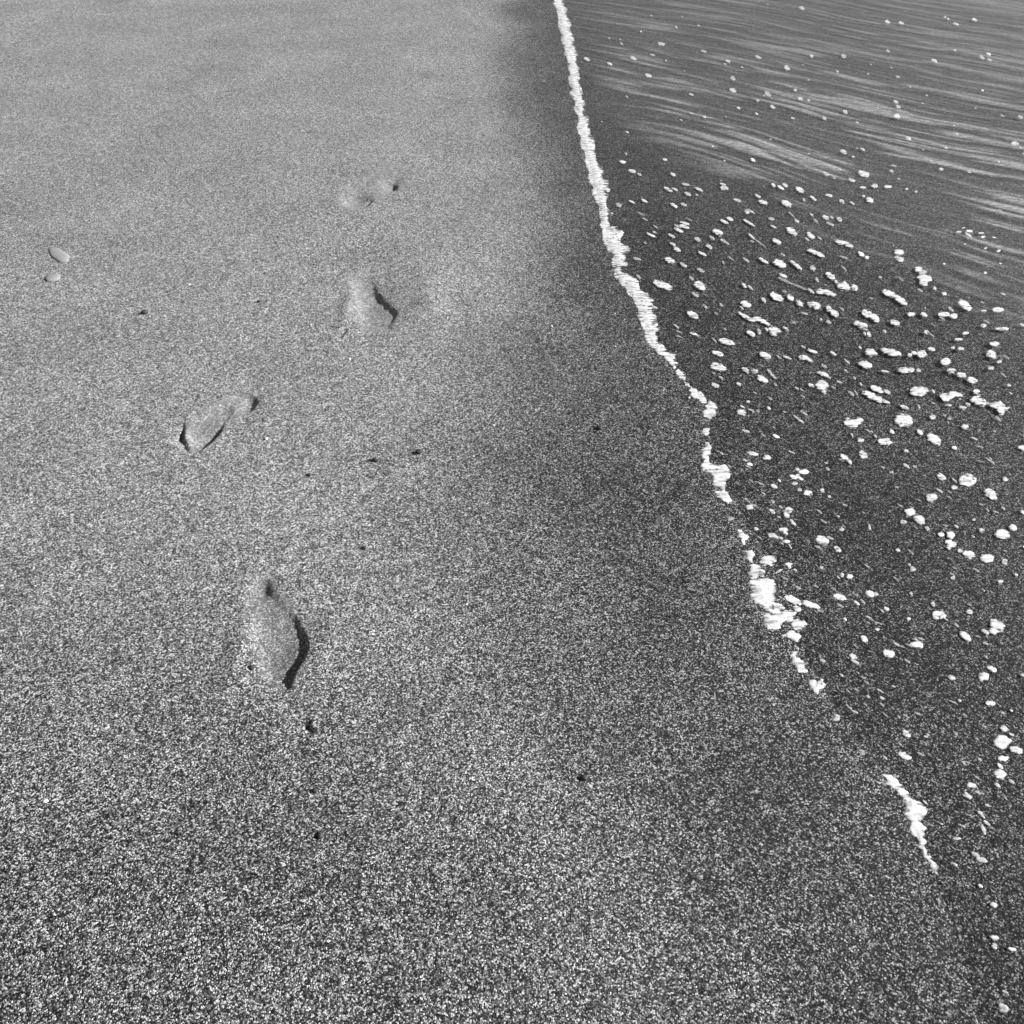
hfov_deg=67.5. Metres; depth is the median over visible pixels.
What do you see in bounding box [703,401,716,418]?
foam patch
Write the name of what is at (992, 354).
foam fleck
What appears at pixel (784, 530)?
foam fleck
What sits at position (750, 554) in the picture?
foam patch
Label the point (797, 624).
foam patch
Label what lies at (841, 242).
foam fleck
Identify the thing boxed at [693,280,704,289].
foam fleck
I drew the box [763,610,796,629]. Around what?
foam patch
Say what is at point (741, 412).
foam fleck
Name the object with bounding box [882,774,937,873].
foam strip
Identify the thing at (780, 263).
foam fleck
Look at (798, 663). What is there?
foam patch
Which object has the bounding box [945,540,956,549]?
foam fleck
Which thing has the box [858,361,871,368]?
foam fleck
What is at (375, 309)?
footprint
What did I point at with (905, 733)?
foam fleck
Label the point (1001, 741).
foam fleck
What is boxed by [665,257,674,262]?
foam fleck
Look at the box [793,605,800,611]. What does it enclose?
foam fleck
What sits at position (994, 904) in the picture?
foam specks
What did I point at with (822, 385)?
foam fleck
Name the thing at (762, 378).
foam fleck
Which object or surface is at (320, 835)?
stone
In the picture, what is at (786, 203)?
foam fleck
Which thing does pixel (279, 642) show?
footprint
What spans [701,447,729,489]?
foam patch
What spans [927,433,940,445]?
foam fleck
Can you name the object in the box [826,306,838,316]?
foam fleck
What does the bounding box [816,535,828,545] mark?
foam fleck
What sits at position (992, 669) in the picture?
foam fleck
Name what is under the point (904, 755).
foam fleck
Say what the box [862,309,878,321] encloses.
foam fleck
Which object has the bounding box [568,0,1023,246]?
water
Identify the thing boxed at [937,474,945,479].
foam fleck
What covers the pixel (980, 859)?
foam fleck
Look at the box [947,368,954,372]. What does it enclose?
foam fleck
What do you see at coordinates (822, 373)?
foam fleck
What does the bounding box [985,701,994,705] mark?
foam fleck
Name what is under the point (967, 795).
foam fleck
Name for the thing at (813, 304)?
foam fleck
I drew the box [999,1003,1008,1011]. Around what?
foam fleck
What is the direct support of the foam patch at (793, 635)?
on the sand
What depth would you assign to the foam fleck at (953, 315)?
2.30 m
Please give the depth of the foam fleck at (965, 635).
1.50 m
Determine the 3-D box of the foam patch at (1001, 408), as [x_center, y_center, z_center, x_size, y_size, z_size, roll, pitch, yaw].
[1.273,-0.273,1.998,0.058,0.002,0.064,-15,48,-14]
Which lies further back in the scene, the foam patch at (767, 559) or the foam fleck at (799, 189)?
the foam fleck at (799, 189)
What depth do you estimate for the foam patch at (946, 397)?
2.03 m
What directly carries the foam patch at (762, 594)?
on the sand
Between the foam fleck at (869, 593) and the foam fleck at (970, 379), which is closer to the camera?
the foam fleck at (869, 593)
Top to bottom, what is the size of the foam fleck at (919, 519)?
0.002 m
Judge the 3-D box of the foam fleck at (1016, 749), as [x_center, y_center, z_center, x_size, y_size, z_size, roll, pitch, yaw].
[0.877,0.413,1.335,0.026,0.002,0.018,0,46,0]
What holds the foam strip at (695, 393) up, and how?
on the sand
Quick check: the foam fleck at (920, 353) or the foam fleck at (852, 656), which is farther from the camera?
the foam fleck at (920, 353)
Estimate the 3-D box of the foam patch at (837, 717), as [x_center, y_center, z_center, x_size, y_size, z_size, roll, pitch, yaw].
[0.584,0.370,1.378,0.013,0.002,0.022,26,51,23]
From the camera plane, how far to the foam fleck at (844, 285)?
2.42 m
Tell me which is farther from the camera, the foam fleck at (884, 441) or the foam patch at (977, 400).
the foam patch at (977, 400)
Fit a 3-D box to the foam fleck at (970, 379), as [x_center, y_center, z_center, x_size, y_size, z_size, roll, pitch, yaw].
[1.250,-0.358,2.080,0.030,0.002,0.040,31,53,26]
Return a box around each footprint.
[173,388,261,456]
[239,571,314,693]
[338,160,404,214]
[346,270,399,334]
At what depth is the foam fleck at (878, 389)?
2.05 m
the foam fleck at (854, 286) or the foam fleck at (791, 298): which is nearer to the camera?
the foam fleck at (791, 298)
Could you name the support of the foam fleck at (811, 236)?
on the sand
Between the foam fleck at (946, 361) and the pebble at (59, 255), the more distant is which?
the pebble at (59, 255)
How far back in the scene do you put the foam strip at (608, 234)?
3.18 m
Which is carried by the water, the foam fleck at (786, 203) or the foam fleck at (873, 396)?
the foam fleck at (873, 396)
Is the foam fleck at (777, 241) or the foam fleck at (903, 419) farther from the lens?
the foam fleck at (777, 241)
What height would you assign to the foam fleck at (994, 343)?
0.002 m
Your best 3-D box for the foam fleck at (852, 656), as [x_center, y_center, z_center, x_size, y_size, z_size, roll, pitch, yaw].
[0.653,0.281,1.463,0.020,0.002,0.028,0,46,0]
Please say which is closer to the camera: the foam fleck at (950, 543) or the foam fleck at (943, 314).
the foam fleck at (950, 543)
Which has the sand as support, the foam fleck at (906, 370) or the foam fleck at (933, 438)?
the foam fleck at (906, 370)
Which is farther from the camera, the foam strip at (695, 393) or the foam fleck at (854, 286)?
the foam fleck at (854, 286)
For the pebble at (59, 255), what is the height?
0.010 m
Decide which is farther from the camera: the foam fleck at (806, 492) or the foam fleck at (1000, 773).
the foam fleck at (806, 492)
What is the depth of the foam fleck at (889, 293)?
2.38 m
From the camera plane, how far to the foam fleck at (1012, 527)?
1.70 m
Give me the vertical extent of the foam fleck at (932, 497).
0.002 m
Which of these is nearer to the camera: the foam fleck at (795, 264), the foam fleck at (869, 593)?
the foam fleck at (869, 593)
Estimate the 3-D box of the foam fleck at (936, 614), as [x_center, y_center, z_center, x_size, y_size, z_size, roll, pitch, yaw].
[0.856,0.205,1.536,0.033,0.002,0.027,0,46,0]
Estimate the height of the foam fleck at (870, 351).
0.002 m
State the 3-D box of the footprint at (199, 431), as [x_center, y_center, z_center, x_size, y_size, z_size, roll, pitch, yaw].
[-0.760,-0.238,1.981,0.144,0.020,0.292,21,49,19]
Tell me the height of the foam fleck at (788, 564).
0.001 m
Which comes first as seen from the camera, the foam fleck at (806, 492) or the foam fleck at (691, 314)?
the foam fleck at (806, 492)
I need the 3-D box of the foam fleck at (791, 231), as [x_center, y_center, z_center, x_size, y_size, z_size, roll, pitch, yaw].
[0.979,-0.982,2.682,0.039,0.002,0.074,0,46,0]
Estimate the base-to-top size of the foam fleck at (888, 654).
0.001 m
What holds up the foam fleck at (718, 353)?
on the sand
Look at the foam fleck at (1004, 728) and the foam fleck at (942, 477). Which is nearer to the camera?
the foam fleck at (1004, 728)
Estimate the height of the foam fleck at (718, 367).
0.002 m
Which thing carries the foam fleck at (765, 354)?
on the water
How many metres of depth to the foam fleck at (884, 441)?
1.90 m
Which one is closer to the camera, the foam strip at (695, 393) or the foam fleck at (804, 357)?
the foam strip at (695, 393)
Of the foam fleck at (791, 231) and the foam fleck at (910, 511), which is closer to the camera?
the foam fleck at (910, 511)
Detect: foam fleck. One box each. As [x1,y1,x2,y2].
[653,280,671,289]
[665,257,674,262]
[687,311,697,318]
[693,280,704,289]
[710,362,726,370]
[712,229,722,236]
[712,350,723,355]
[718,338,734,344]
[737,410,745,415]
[740,300,750,307]
[746,330,754,336]
[747,451,757,455]
[757,375,767,383]
[759,352,770,358]
[768,325,780,335]
[768,533,782,538]
[770,292,783,300]
[772,238,780,243]
[772,259,785,267]
[778,528,787,534]
[782,200,791,206]
[784,595,801,604]
[785,507,792,512]
[785,562,792,568]
[786,227,796,235]
[787,294,793,300]
[789,260,801,269]
[789,474,802,480]
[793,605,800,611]
[796,187,803,192]
[798,469,808,473]
[799,355,812,361]
[803,490,811,494]
[803,600,819,608]
[807,232,814,238]
[807,249,824,256]
[810,302,820,309]
[814,380,828,393]
[816,288,835,296]
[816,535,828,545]
[817,371,828,375]
[825,272,834,279]
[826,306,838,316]
[833,593,845,599]
[835,239,852,247]
[837,282,850,290]
[840,454,847,460]
[843,417,862,427]
[849,653,858,664]
[851,284,857,290]
[853,321,867,329]
[858,170,868,176]
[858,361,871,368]
[859,450,866,457]
[861,391,881,402]
[861,635,867,641]
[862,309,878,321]
[865,348,877,356]
[865,590,873,596]
[872,385,882,392]
[877,438,892,444]
[881,348,900,355]
[882,289,906,304]
[883,649,894,657]
[890,319,899,324]
[894,249,903,254]
[894,256,903,261]
[895,413,912,426]
[898,367,913,372]
[898,752,911,759]
[902,730,910,736]
[904,507,914,516]
[909,386,928,395]
[910,638,922,647]
[913,515,924,524]
[916,274,931,285]
[917,350,926,357]
[918,270,926,273]
[926,494,937,501]
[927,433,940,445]
[932,609,945,619]
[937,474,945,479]
[938,312,949,316]
[940,358,950,364]
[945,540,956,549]
[946,531,954,538]
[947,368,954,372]
[949,313,956,318]
[957,372,965,376]
[958,299,971,310]
[959,474,975,485]
[959,631,970,642]
[962,551,974,558]
[964,792,971,798]
[966,782,975,787]
[967,377,977,382]
[976,857,986,861]
[979,554,993,562]
[979,672,988,680]
[981,824,985,834]
[983,488,996,499]
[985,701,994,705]
[986,350,995,357]
[987,666,996,671]
[989,619,1004,634]
[990,341,998,345]
[992,307,1003,311]
[993,735,1011,748]
[994,529,1009,538]
[994,769,1006,779]
[995,327,1008,330]
[997,755,1008,760]
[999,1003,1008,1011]
[1000,726,1007,731]
[1009,524,1016,530]
[1009,746,1022,753]
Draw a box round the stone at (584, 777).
[581,774,587,780]
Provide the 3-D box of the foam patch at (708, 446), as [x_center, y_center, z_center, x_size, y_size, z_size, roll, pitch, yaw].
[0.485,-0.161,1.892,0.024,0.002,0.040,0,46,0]
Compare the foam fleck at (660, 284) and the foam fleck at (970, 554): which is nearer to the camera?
the foam fleck at (970, 554)
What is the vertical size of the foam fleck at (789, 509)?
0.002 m
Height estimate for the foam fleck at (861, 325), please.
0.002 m
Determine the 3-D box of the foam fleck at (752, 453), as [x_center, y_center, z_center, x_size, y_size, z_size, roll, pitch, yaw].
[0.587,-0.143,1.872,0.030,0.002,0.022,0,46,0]
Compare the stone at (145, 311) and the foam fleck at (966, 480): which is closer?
the foam fleck at (966, 480)
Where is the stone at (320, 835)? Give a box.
[317,832,322,838]
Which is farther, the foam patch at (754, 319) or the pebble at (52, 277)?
the pebble at (52, 277)
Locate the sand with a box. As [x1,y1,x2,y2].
[0,0,1023,1023]
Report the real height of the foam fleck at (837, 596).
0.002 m
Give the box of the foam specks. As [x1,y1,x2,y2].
[584,4,1023,1001]
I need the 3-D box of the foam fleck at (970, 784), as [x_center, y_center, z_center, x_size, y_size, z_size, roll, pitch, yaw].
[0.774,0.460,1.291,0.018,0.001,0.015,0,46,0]
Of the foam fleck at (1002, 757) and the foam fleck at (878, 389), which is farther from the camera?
the foam fleck at (878, 389)
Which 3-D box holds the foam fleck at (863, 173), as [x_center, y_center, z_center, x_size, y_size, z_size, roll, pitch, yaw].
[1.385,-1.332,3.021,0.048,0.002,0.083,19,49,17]
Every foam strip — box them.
[553,0,628,266]
[614,267,677,368]
[676,369,685,379]
[689,387,705,402]
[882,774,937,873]
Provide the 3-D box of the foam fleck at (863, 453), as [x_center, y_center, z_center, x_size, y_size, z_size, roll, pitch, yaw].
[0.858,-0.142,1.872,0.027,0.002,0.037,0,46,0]
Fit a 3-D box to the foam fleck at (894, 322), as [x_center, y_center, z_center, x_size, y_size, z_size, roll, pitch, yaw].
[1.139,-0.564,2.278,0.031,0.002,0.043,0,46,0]
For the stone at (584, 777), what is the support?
on the sand
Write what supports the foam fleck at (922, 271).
on the sand
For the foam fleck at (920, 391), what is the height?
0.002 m
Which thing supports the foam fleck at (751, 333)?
on the water
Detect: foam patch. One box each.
[701,428,709,435]
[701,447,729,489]
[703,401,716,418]
[705,442,711,450]
[715,490,731,503]
[738,311,769,325]
[738,529,748,544]
[745,550,754,562]
[748,564,764,578]
[749,578,784,613]
[760,555,775,565]
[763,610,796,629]
[782,630,800,641]
[790,651,807,672]
[791,619,806,629]
[809,678,825,694]
[833,714,839,720]
[940,391,962,400]
[971,395,986,406]
[986,401,1009,414]
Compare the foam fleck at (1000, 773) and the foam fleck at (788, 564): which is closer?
the foam fleck at (1000, 773)
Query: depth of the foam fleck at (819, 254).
2.57 m
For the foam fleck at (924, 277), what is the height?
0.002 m
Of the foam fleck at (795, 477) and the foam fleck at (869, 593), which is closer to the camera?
the foam fleck at (869, 593)
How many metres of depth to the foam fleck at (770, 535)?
1.68 m
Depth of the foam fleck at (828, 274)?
2.47 m
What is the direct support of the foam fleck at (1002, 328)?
on the sand
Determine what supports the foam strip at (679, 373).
on the sand
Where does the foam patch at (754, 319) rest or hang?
on the sand
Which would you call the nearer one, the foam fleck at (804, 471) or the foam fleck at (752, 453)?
the foam fleck at (804, 471)
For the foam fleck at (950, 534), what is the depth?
1.69 m
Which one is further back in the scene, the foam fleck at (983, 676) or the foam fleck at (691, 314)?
the foam fleck at (691, 314)
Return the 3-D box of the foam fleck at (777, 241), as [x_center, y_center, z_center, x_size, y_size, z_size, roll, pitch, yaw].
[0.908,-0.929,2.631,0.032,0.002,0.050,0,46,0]
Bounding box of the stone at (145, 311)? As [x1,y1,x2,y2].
[141,309,148,313]
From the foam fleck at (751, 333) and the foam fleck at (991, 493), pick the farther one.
the foam fleck at (751, 333)
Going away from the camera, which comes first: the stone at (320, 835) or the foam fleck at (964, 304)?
the stone at (320, 835)
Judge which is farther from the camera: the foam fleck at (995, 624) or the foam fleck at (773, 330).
the foam fleck at (773, 330)
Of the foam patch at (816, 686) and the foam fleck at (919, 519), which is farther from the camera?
the foam fleck at (919, 519)
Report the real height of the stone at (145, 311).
0.014 m
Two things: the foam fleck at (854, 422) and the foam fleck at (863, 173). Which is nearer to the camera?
the foam fleck at (854, 422)
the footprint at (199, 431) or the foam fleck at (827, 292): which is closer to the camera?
the footprint at (199, 431)
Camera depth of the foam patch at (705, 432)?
1.93 m
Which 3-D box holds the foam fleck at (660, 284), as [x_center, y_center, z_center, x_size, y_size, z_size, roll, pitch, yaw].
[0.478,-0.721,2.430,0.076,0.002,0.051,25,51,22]
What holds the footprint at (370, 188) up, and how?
on the sand
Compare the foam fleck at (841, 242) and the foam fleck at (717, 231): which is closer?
the foam fleck at (841, 242)
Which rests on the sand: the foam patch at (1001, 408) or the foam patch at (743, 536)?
the foam patch at (743, 536)
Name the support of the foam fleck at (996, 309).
on the sand
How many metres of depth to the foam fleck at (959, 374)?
2.10 m
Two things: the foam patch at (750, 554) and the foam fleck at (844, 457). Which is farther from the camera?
the foam fleck at (844, 457)
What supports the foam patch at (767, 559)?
on the sand
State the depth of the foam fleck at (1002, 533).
1.69 m
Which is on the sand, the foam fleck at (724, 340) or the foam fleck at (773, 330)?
the foam fleck at (724, 340)
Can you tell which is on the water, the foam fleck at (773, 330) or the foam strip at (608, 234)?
the foam fleck at (773, 330)
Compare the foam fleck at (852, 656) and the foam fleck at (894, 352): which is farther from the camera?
the foam fleck at (894, 352)
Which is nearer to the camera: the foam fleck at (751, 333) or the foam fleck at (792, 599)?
the foam fleck at (792, 599)
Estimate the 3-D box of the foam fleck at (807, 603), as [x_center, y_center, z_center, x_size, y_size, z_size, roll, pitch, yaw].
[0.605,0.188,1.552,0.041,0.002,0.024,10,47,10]
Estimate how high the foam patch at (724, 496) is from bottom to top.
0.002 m
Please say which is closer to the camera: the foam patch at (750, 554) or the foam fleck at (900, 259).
the foam patch at (750, 554)
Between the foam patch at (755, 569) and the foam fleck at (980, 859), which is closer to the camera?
the foam fleck at (980, 859)
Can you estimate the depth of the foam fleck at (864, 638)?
1.50 m
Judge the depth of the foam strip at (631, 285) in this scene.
2.32 m
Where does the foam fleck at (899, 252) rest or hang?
on the water
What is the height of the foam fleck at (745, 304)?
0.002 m
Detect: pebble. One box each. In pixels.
[45,273,60,281]
[49,247,69,262]

